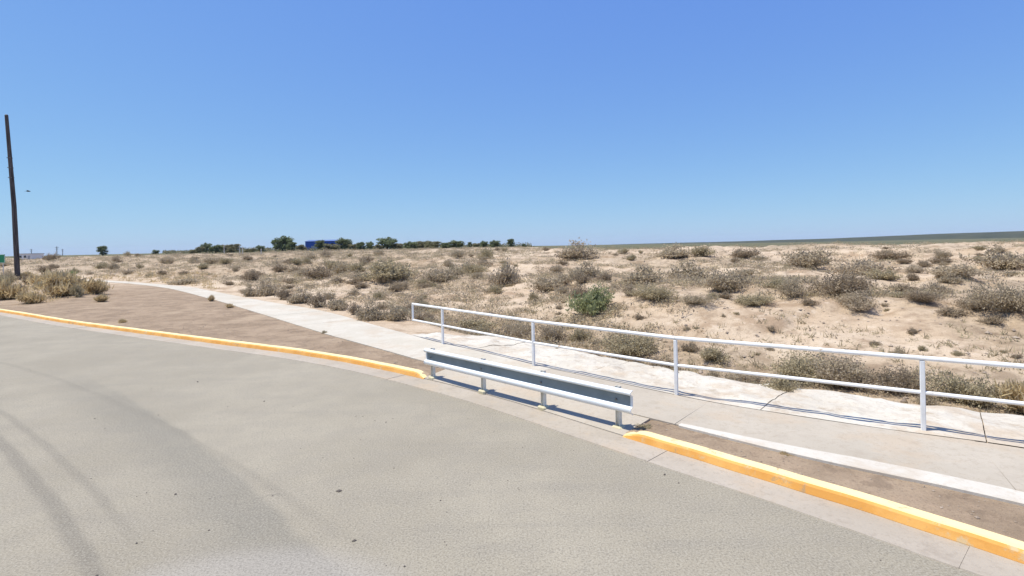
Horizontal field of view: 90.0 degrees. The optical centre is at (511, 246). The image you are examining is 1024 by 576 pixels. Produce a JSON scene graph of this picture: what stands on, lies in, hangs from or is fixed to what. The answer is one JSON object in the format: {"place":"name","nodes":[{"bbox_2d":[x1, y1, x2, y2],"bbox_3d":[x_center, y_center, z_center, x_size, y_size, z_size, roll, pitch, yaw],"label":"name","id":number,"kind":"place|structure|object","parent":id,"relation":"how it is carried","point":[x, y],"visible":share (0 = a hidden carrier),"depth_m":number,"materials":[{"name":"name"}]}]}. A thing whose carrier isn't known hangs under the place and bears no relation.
{"place":"outdoors","nodes":[
{"label":"outdoors","id":0,"kind":"place"},
{"bbox_2d":[0,316,976,575],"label":"road","id":1,"kind":"structure","parent":0,"point":[516,496],"depth_m":5.35,"materials":[{"name":"grey asphalt"}]},
{"bbox_2d":[0,238,1023,541],"bbox_3d":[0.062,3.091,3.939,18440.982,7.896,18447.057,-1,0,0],"label":"ground","id":2,"kind":"structure","parent":0,"point":[188,314],"depth_m":15.23,"materials":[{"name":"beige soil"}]},
{"bbox_2d":[0,273,17,283],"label":"shrub","id":3,"kind":"object","parent":2,"relation":"on","point":[7,277],"visible":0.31,"depth_m":35.35,"materials":[{"name":"brown plant"}]},
{"bbox_2d":[4,114,20,279],"bbox_3d":[-38.995,-3.600,39.978,0.934,13.405,0.348,-1,0,0],"label":"utility pole","id":4,"kind":"object","parent":2,"relation":"on","point":[11,177],"visible":0.91,"depth_m":39.88,"materials":[{"name":"brown wood"}]},
{"bbox_2d":[0,275,29,299],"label":"grass tussock","id":5,"kind":"object","parent":2,"relation":"on","point":[8,290],"depth_m":28.41,"materials":[{"name":"plant"}]},
{"bbox_2d":[19,253,44,259],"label":"white building","id":6,"kind":"structure","parent":2,"relation":"on","point":[31,255],"depth_m":150.04,"materials":[{"name":"paint"}]},
{"bbox_2d":[14,289,50,303],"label":"grass tussock","id":7,"kind":"object","parent":2,"relation":"on","point":[28,298],"depth_m":25.87,"materials":[{"name":"plant"}]},
{"bbox_2d":[20,268,67,283],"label":"grass tussock","id":8,"kind":"object","parent":2,"relation":"on","point":[32,278],"depth_m":34.30,"materials":[{"name":"plant"}]},
{"bbox_2d":[27,269,96,296],"bbox_3d":[-25.320,2.040,28.576,2.603,1.654,2.605,-1,0,0],"label":"grass tussock","id":9,"kind":"object","parent":2,"relation":"on","point":[58,285],"depth_m":28.40,"materials":[{"name":"plant"}]},
{"bbox_2d":[69,283,84,296],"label":"shrub","id":10,"kind":"object","parent":2,"relation":"on","point":[76,290],"visible":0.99,"depth_m":27.82,"materials":[{"name":"brown plant"}]},
{"bbox_2d":[84,278,113,293],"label":"grass tussock","id":11,"kind":"object","parent":2,"relation":"on","point":[97,287],"depth_m":29.96,"materials":[{"name":"plant"}]},
{"bbox_2d":[93,293,110,301],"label":"grass tussock","id":12,"kind":"object","parent":2,"relation":"on","point":[101,298],"depth_m":26.07,"materials":[{"name":"plant"}]},
{"bbox_2d":[13,268,220,301],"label":"straw grass","id":13,"kind":"structure","parent":2,"relation":"on","point":[159,275],"depth_m":43.68,"materials":[{"name":"beige plant"}]},
{"bbox_2d":[165,276,203,284],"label":"shrub","id":14,"kind":"object","parent":2,"relation":"on","point":[185,281],"visible":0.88,"depth_m":39.22,"materials":[{"name":"brown plant"}]},
{"bbox_2d":[0,309,426,378],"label":"kerb","id":15,"kind":"structure","parent":2,"relation":"on","point":[412,372],"depth_m":13.24,"materials":[{"name":"yellow paint"}]},
{"bbox_2d":[239,270,260,281],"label":"shrub","id":16,"kind":"object","parent":2,"relation":"on","point":[252,275],"visible":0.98,"depth_m":38.17,"materials":[{"name":"brown plant"}]},
{"bbox_2d":[243,276,280,296],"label":"shrub","id":17,"kind":"object","parent":2,"relation":"on","point":[265,289],"visible":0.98,"depth_m":27.57,"materials":[{"name":"grey plant"}]},
{"bbox_2d":[271,235,294,250],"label":"tree","id":18,"kind":"object","parent":2,"relation":"on","point":[282,241],"visible":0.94,"depth_m":301.35,"materials":[{"name":"green plant"}]},
{"bbox_2d":[274,285,294,299],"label":"shrub","id":19,"kind":"object","parent":2,"relation":"on","point":[284,293],"visible":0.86,"depth_m":25.32,"materials":[{"name":"brown plant"}]},
{"bbox_2d":[286,284,313,303],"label":"shrub","id":20,"kind":"object","parent":2,"relation":"on","point":[301,298],"visible":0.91,"depth_m":23.33,"materials":[{"name":"grey plant"}]},
{"bbox_2d":[305,291,327,307],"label":"shrub","id":21,"kind":"object","parent":2,"relation":"on","point":[317,298],"visible":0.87,"depth_m":21.58,"materials":[{"name":"brown plant"}]},
{"bbox_2d":[300,262,335,279],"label":"shrub","id":22,"kind":"object","parent":2,"relation":"on","point":[319,271],"visible":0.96,"depth_m":34.33,"materials":[{"name":"brown plant"}]},
{"bbox_2d":[88,280,550,371],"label":"footpath","id":23,"kind":"structure","parent":2,"relation":"on","point":[373,336],"depth_m":15.45,"materials":[{"name":"concrete"}]},
{"bbox_2d":[304,240,336,250],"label":"blue shed","id":24,"kind":"structure","parent":2,"relation":"on","point":[309,244],"depth_m":330.00,"materials":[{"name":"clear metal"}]},
{"bbox_2d":[318,294,349,310],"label":"shrub","id":25,"kind":"object","parent":2,"relation":"on","point":[339,305],"visible":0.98,"depth_m":20.43,"materials":[{"name":"grey plant"}]},
{"bbox_2d":[331,261,350,274],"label":"shrub","id":26,"kind":"object","parent":2,"relation":"on","point":[338,268],"visible":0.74,"depth_m":41.00,"materials":[{"name":"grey plant"}]},
{"bbox_2d":[335,237,352,248],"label":"tree","id":27,"kind":"object","parent":2,"relation":"on","point":[342,242],"visible":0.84,"depth_m":305.95,"materials":[{"name":"green plant"}]},
{"bbox_2d":[162,242,533,253],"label":"distant scrub","id":28,"kind":"object","parent":2,"relation":"on","point":[265,249],"visible":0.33,"depth_m":318.87,"materials":[{"name":"green plant"}]},
{"bbox_2d":[348,302,363,314],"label":"shrub","id":29,"kind":"object","parent":2,"relation":"on","point":[354,307],"visible":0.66,"depth_m":18.95,"materials":[{"name":"brown plant"}]},
{"bbox_2d":[345,260,367,271],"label":"shrub","id":30,"kind":"object","parent":2,"relation":"on","point":[354,266],"visible":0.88,"depth_m":36.10,"materials":[{"name":"brown plant"}]},
{"bbox_2d":[344,269,369,280],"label":"shrub","id":31,"kind":"object","parent":2,"relation":"on","point":[357,277],"visible":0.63,"depth_m":31.16,"materials":[{"name":"grey plant"}]},
{"bbox_2d":[354,297,384,320],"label":"shrub","id":32,"kind":"object","parent":2,"relation":"on","point":[368,314],"visible":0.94,"depth_m":17.55,"materials":[{"name":"brown plant"}]},
{"bbox_2d":[376,237,397,249],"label":"tree","id":33,"kind":"object","parent":2,"relation":"on","point":[388,243],"visible":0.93,"depth_m":302.27,"materials":[{"name":"green plant"}]},
{"bbox_2d":[360,258,419,280],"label":"shrub","id":34,"kind":"object","parent":2,"relation":"on","point":[386,270],"visible":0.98,"depth_m":31.28,"materials":[{"name":"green plant"}]},
{"bbox_2d":[374,301,418,321],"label":"shrub","id":35,"kind":"object","parent":2,"relation":"on","point":[396,314],"visible":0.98,"depth_m":17.76,"materials":[{"name":"brown plant"}]},
{"bbox_2d":[417,266,465,282],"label":"shrub","id":36,"kind":"object","parent":2,"relation":"on","point":[435,274],"visible":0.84,"depth_m":30.47,"materials":[{"name":"brown plant"}]},
{"bbox_2d":[448,240,465,247],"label":"tree","id":37,"kind":"object","parent":2,"relation":"on","point":[459,243],"visible":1,"depth_m":259.08,"materials":[{"name":"green plant"}]},
{"bbox_2d":[462,261,488,272],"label":"shrub","id":38,"kind":"object","parent":2,"relation":"on","point":[476,267],"visible":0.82,"depth_m":35.62,"materials":[{"name":"brown plant"}]},
{"bbox_2d":[456,317,499,328],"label":"shrub","id":39,"kind":"object","parent":2,"relation":"on","point":[471,323],"visible":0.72,"depth_m":17.86,"materials":[{"name":"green plant"}]},
{"bbox_2d":[477,247,494,258],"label":"shrub","id":40,"kind":"object","parent":2,"relation":"on","point":[487,253],"visible":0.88,"depth_m":55.01,"materials":[{"name":"brown plant"}]},
{"bbox_2d":[488,256,523,286],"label":"shrub","id":41,"kind":"object","parent":2,"relation":"on","point":[505,276],"visible":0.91,"depth_m":27.01,"materials":[{"name":"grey plant"}]},
{"bbox_2d":[0,312,1023,575],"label":"gutter","id":42,"kind":"object","parent":2,"relation":"on","point":[944,550],"visible":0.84,"depth_m":5.51,"materials":[{"name":"concrete"}]},
{"bbox_2d":[0,240,1023,348],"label":"scrub","id":43,"kind":"object","parent":2,"relation":"on","point":[414,296],"visible":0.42,"depth_m":30.89,"materials":[{"name":"brown plant"}]},
{"bbox_2d":[500,320,535,336],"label":"shrub","id":44,"kind":"object","parent":2,"relation":"on","point":[517,328],"visible":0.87,"depth_m":16.61,"materials":[{"name":"brown plant"}]},
{"bbox_2d":[423,348,632,428],"bbox_3d":[-0.011,2.251,8.248,4.489,0.700,0.178,-1,0,44],"label":"guardrail","id":45,"kind":"object","parent":2,"relation":"on","point":[618,399],"visible":0.91,"depth_m":7.78,"materials":[{"name":"metal"}]},
{"bbox_2d":[48,301,1019,531],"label":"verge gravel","id":46,"kind":"structure","parent":2,"relation":"on","point":[977,517],"depth_m":5.76,"materials":[{"name":"brown gravel"}]},
{"bbox_2d":[425,369,649,435],"bbox_3d":[0.106,2.475,8.432,0.638,0.147,4.496,-1,0,-45],"label":"drain crossing","id":47,"kind":"object","parent":2,"relation":"on","point":[602,418],"visible":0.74,"depth_m":7.92,"materials":[{"name":"concrete"}]},
{"bbox_2d":[524,275,572,291],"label":"shrub","id":48,"kind":"object","parent":2,"relation":"on","point":[546,285],"visible":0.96,"depth_m":24.68,"materials":[{"name":"brown plant"}]},
{"bbox_2d":[536,323,567,340],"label":"shrub","id":49,"kind":"object","parent":2,"relation":"on","point":[555,332],"visible":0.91,"depth_m":15.49,"materials":[{"name":"brown plant"}]},
{"bbox_2d":[564,283,587,297],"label":"shrub","id":50,"kind":"object","parent":2,"relation":"on","point":[578,290],"visible":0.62,"depth_m":19.16,"materials":[{"name":"brown plant"}]},
{"bbox_2d":[554,237,599,259],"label":"shrub","id":51,"kind":"object","parent":2,"relation":"on","point":[573,253],"visible":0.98,"depth_m":49.77,"materials":[{"name":"brown plant"}]},
{"bbox_2d":[569,328,592,341],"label":"shrub","id":52,"kind":"object","parent":2,"relation":"on","point":[578,334],"visible":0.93,"depth_m":15.09,"materials":[{"name":"brown plant"}]},
{"bbox_2d":[571,272,593,283],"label":"shrub","id":53,"kind":"object","parent":2,"relation":"on","point":[580,278],"visible":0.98,"depth_m":24.54,"materials":[{"name":"brown plant"}]},
{"bbox_2d":[570,258,603,276],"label":"shrub","id":54,"kind":"object","parent":2,"relation":"on","point":[587,270],"visible":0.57,"depth_m":28.30,"materials":[{"name":"brown plant"}]},
{"bbox_2d":[565,281,614,315],"bbox_3d":[2.568,1.741,17.050,1.588,1.117,1.713,-1,0,24],"label":"shrub","id":55,"kind":"object","parent":2,"relation":"on","point":[594,303],"visible":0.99,"depth_m":16.90,"materials":[{"name":"green plant"}]},
{"bbox_2d":[189,247,1023,412],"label":"pebbles","id":56,"kind":"object","parent":2,"relation":"on","point":[903,398],"visible":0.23,"depth_m":13.43,"materials":[{"name":"stone"}]},
{"bbox_2d":[594,328,665,358],"bbox_3d":[3.104,2.526,13.555,1.880,0.860,1.594,-1,0,4],"label":"shrub","id":57,"kind":"object","parent":2,"relation":"on","point":[628,347],"visible":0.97,"depth_m":13.36,"materials":[{"name":"brown plant"}]},
{"bbox_2d":[621,261,669,285],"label":"shrub","id":58,"kind":"object","parent":2,"relation":"on","point":[642,276],"visible":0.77,"depth_m":24.62,"materials":[{"name":"grey plant"}]},
{"bbox_2d":[623,282,684,299],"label":"shrub","id":59,"kind":"object","parent":2,"relation":"on","point":[649,292],"visible":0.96,"depth_m":16.67,"materials":[{"name":"beige plant"}]},
{"bbox_2d":[649,354,678,368],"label":"shrub","id":60,"kind":"object","parent":2,"relation":"on","point":[667,366],"visible":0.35,"depth_m":11.93,"materials":[{"name":"beige plant"}]},
{"bbox_2d":[653,242,705,258],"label":"shrub","id":61,"kind":"object","parent":2,"relation":"on","point":[675,253],"visible":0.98,"depth_m":48.31,"materials":[{"name":"grey plant"}]},
{"bbox_2d":[663,257,711,279],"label":"shrub","id":62,"kind":"object","parent":2,"relation":"on","point":[689,272],"visible":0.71,"depth_m":26.00,"materials":[{"name":"grey plant"}]},
{"bbox_2d":[678,341,701,352],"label":"shrub","id":63,"kind":"object","parent":2,"relation":"on","point":[691,347],"visible":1,"depth_m":13.07,"materials":[{"name":"beige plant"}]},
{"bbox_2d":[679,290,717,304],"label":"shrub","id":64,"kind":"object","parent":2,"relation":"on","point":[693,299],"visible":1,"depth_m":15.62,"materials":[{"name":"grey plant"}]},
{"bbox_2d":[690,244,717,255],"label":"shrub","id":65,"kind":"object","parent":2,"relation":"on","point":[701,250],"visible":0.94,"depth_m":48.24,"materials":[{"name":"beige plant"}]},
{"bbox_2d":[697,346,733,361],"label":"shrub","id":66,"kind":"object","parent":2,"relation":"on","point":[715,355],"visible":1,"depth_m":12.14,"materials":[{"name":"green plant"}]},
{"bbox_2d":[411,332,1023,446],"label":"concrete apron","id":67,"kind":"object","parent":2,"relation":"on","point":[962,423],"visible":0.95,"depth_m":8.00,"materials":[{"name":"grey concrete"}]},
{"bbox_2d":[412,303,1023,430],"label":"pedestrian railing","id":68,"kind":"object","parent":67,"relation":"on","point":[922,392],"visible":0.88,"depth_m":7.37,"materials":[{"name":"white metal"}]},
{"bbox_2d":[702,266,748,291],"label":"shrub","id":69,"kind":"object","parent":2,"relation":"on","point":[721,282],"visible":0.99,"depth_m":17.35,"materials":[{"name":"grey plant"}]},
{"bbox_2d":[728,246,761,257],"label":"shrub","id":70,"kind":"object","parent":2,"relation":"on","point":[743,254],"visible":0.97,"depth_m":47.75,"materials":[{"name":"beige plant"}]},
{"bbox_2d":[731,372,767,383],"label":"shrub","id":71,"kind":"object","parent":2,"relation":"on","point":[747,378],"visible":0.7,"depth_m":10.63,"materials":[{"name":"grey plant"}]},
{"bbox_2d":[730,291,776,306],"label":"shrub","id":72,"kind":"object","parent":2,"relation":"on","point":[748,300],"visible":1,"depth_m":15.58,"materials":[{"name":"beige plant"}]},
{"bbox_2d":[764,277,785,288],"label":"shrub","id":73,"kind":"object","parent":2,"relation":"on","point":[774,282],"visible":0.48,"depth_m":16.83,"materials":[{"name":"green plant"}]},
{"bbox_2d":[756,372,799,394],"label":"shrub","id":74,"kind":"object","parent":2,"relation":"on","point":[781,384],"visible":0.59,"depth_m":8.59,"materials":[{"name":"beige plant"}]},
{"bbox_2d":[544,369,1023,491],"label":"footpath","id":75,"kind":"structure","parent":2,"relation":"on","point":[994,464],"depth_m":6.17,"materials":[{"name":"concrete"}]},
{"bbox_2d":[679,423,1023,506],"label":"path edging","id":76,"kind":"object","parent":75,"relation":"on","point":[994,492],"visible":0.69,"depth_m":5.29,"materials":[{"name":"concrete"}]},
{"bbox_2d":[775,275,805,296],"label":"shrub","id":77,"kind":"object","parent":2,"relation":"on","point":[792,288],"visible":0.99,"depth_m":16.06,"materials":[{"name":"grey plant"}]},
{"bbox_2d":[767,350,841,388],"bbox_3d":[6.271,2.510,10.792,2.337,0.702,1.566,-1,0,-49],"label":"shrub","id":78,"kind":"object","parent":2,"relation":"on","point":[795,368],"visible":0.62,"depth_m":10.71,"materials":[{"name":"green plant"}]},
{"bbox_2d":[797,297,820,305],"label":"shrub","id":79,"kind":"object","parent":2,"relation":"on","point":[810,302],"visible":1,"depth_m":15.05,"materials":[{"name":"beige plant"}]},
{"bbox_2d":[779,247,839,268],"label":"shrub","id":80,"kind":"object","parent":2,"relation":"on","point":[811,259],"visible":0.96,"depth_m":33.05,"materials":[{"name":"grey plant"}]},
{"bbox_2d":[623,431,1023,563],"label":"kerb","id":81,"kind":"structure","parent":2,"relation":"on","point":[983,539],"depth_m":4.80,"materials":[{"name":"yellow paint"}]},
{"bbox_2d":[800,267,879,296],"bbox_3d":[10.399,1.093,16.220,3.066,1.021,1.985,-1,0,-40],"label":"shrub","id":82,"kind":"object","parent":2,"relation":"on","point":[838,285],"visible":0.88,"depth_m":15.89,"materials":[{"name":"brown plant"}]},
{"bbox_2d":[795,349,903,393],"bbox_3d":[6.662,2.446,10.150,1.583,0.759,1.460,-1,0,5],"label":"shrub","id":83,"kind":"object","parent":2,"relation":"on","point":[845,372],"visible":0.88,"depth_m":10.11,"materials":[{"name":"brown plant"}]},
{"bbox_2d":[832,287,879,310],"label":"shrub","id":84,"kind":"object","parent":2,"relation":"on","point":[857,301],"visible":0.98,"depth_m":14.74,"materials":[{"name":"grey plant"}]},
{"bbox_2d":[829,254,902,274],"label":"shrub","id":85,"kind":"object","parent":2,"relation":"on","point":[861,266],"visible":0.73,"depth_m":27.55,"materials":[{"name":"grey plant"}]},
{"bbox_2d":[855,266,902,279],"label":"shrub","id":86,"kind":"object","parent":2,"relation":"on","point":[881,275],"visible":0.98,"depth_m":22.80,"materials":[{"name":"beige plant"}]},
{"bbox_2d":[868,248,914,258],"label":"shrub","id":87,"kind":"object","parent":2,"relation":"on","point":[887,255],"visible":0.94,"depth_m":38.16,"materials":[{"name":"beige plant"}]},
{"bbox_2d":[860,360,937,397],"bbox_3d":[7.388,2.501,9.699,1.405,0.613,0.853,-1,0,15],"label":"shrub","id":88,"kind":"object","parent":2,"relation":"on","point":[892,381],"visible":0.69,"depth_m":9.69,"materials":[{"name":"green plant"}]},
{"bbox_2d":[888,283,925,291],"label":"shrub","id":89,"kind":"object","parent":2,"relation":"on","point":[903,286],"visible":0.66,"depth_m":17.59,"materials":[{"name":"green plant"}]},
{"bbox_2d":[899,264,925,272],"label":"shrub","id":90,"kind":"object","parent":2,"relation":"on","point":[914,268],"visible":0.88,"depth_m":26.04,"materials":[{"name":"grey plant"}]},
{"bbox_2d":[899,288,947,302],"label":"shrub","id":91,"kind":"object","parent":2,"relation":"on","point":[915,295],"visible":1,"depth_m":14.60,"materials":[{"name":"beige plant"}]},
{"bbox_2d":[907,395,939,405],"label":"shrub","id":92,"kind":"object","parent":2,"relation":"on","point":[930,401],"visible":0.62,"depth_m":8.99,"materials":[{"name":"grey plant"}]},
{"bbox_2d":[920,278,953,293],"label":"shrub","id":93,"kind":"object","parent":2,"relation":"on","point":[937,286],"visible":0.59,"depth_m":17.40,"materials":[{"name":"grey plant"}]},
{"bbox_2d":[924,255,956,262],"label":"shrub","id":94,"kind":"object","parent":2,"relation":"on","point":[935,259],"visible":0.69,"depth_m":30.50,"materials":[{"name":"beige plant"}]},
{"bbox_2d":[932,249,951,259],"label":"shrub","id":95,"kind":"object","parent":2,"relation":"on","point":[944,254],"visible":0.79,"depth_m":34.67,"materials":[{"name":"grey plant"}]},
{"bbox_2d":[935,270,967,283],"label":"shrub","id":96,"kind":"object","parent":2,"relation":"on","point":[953,280],"visible":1,"depth_m":19.41,"materials":[{"name":"grey plant"}]},
{"bbox_2d":[933,305,975,317],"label":"shrub","id":97,"kind":"object","parent":2,"relation":"on","point":[947,311],"visible":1,"depth_m":13.36,"materials":[{"name":"beige plant"}]},
{"bbox_2d":[921,263,993,276],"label":"shrub","id":98,"kind":"object","parent":2,"relation":"on","point":[939,270],"visible":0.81,"depth_m":20.77,"materials":[{"name":"grey plant"}]},
{"bbox_2d":[907,365,1015,412],"bbox_3d":[8.000,2.444,9.049,1.088,0.712,1.638,-1,0,-36],"label":"shrub","id":99,"kind":"object","parent":2,"relation":"on","point":[953,386],"visible":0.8,"depth_m":8.93,"materials":[{"name":"brown plant"}]},
{"bbox_2d":[946,296,989,309],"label":"shrub","id":100,"kind":"object","parent":2,"relation":"on","point":[962,304],"visible":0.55,"depth_m":13.79,"materials":[{"name":"beige plant"}]},
{"bbox_2d":[955,244,1023,268],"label":"shrub","id":101,"kind":"object","parent":2,"relation":"on","point":[996,260],"visible":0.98,"depth_m":27.30,"materials":[{"name":"grey plant"}]},
{"bbox_2d":[957,273,1023,313],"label":"shrub","id":102,"kind":"object","parent":2,"relation":"on","point":[1006,300],"visible":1,"depth_m":12.88,"materials":[{"name":"grey plant"}]},
{"bbox_2d":[973,314,1008,323],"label":"shrub","id":103,"kind":"object","parent":2,"relation":"on","point":[993,320],"visible":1,"depth_m":12.53,"materials":[{"name":"beige plant"}]},
{"bbox_2d":[989,378,1023,413],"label":"grass tussock","id":104,"kind":"object","parent":2,"relation":"on","point":[1014,390],"depth_m":8.43,"materials":[{"name":"plant"}]},
{"bbox_2d":[0,0,1023,255],"label":"sky","id":105,"kind":"structure","parent":0,"point":[136,126],"materials":[{"name":"blue"}]},
{"bbox_2d":[613,231,1023,244],"bbox_3d":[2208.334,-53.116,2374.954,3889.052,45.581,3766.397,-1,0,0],"label":"hills","id":106,"kind":"structure","parent":0,"point":[1008,234],"depth_m":2083.58,"materials":[{"name":"grey"}]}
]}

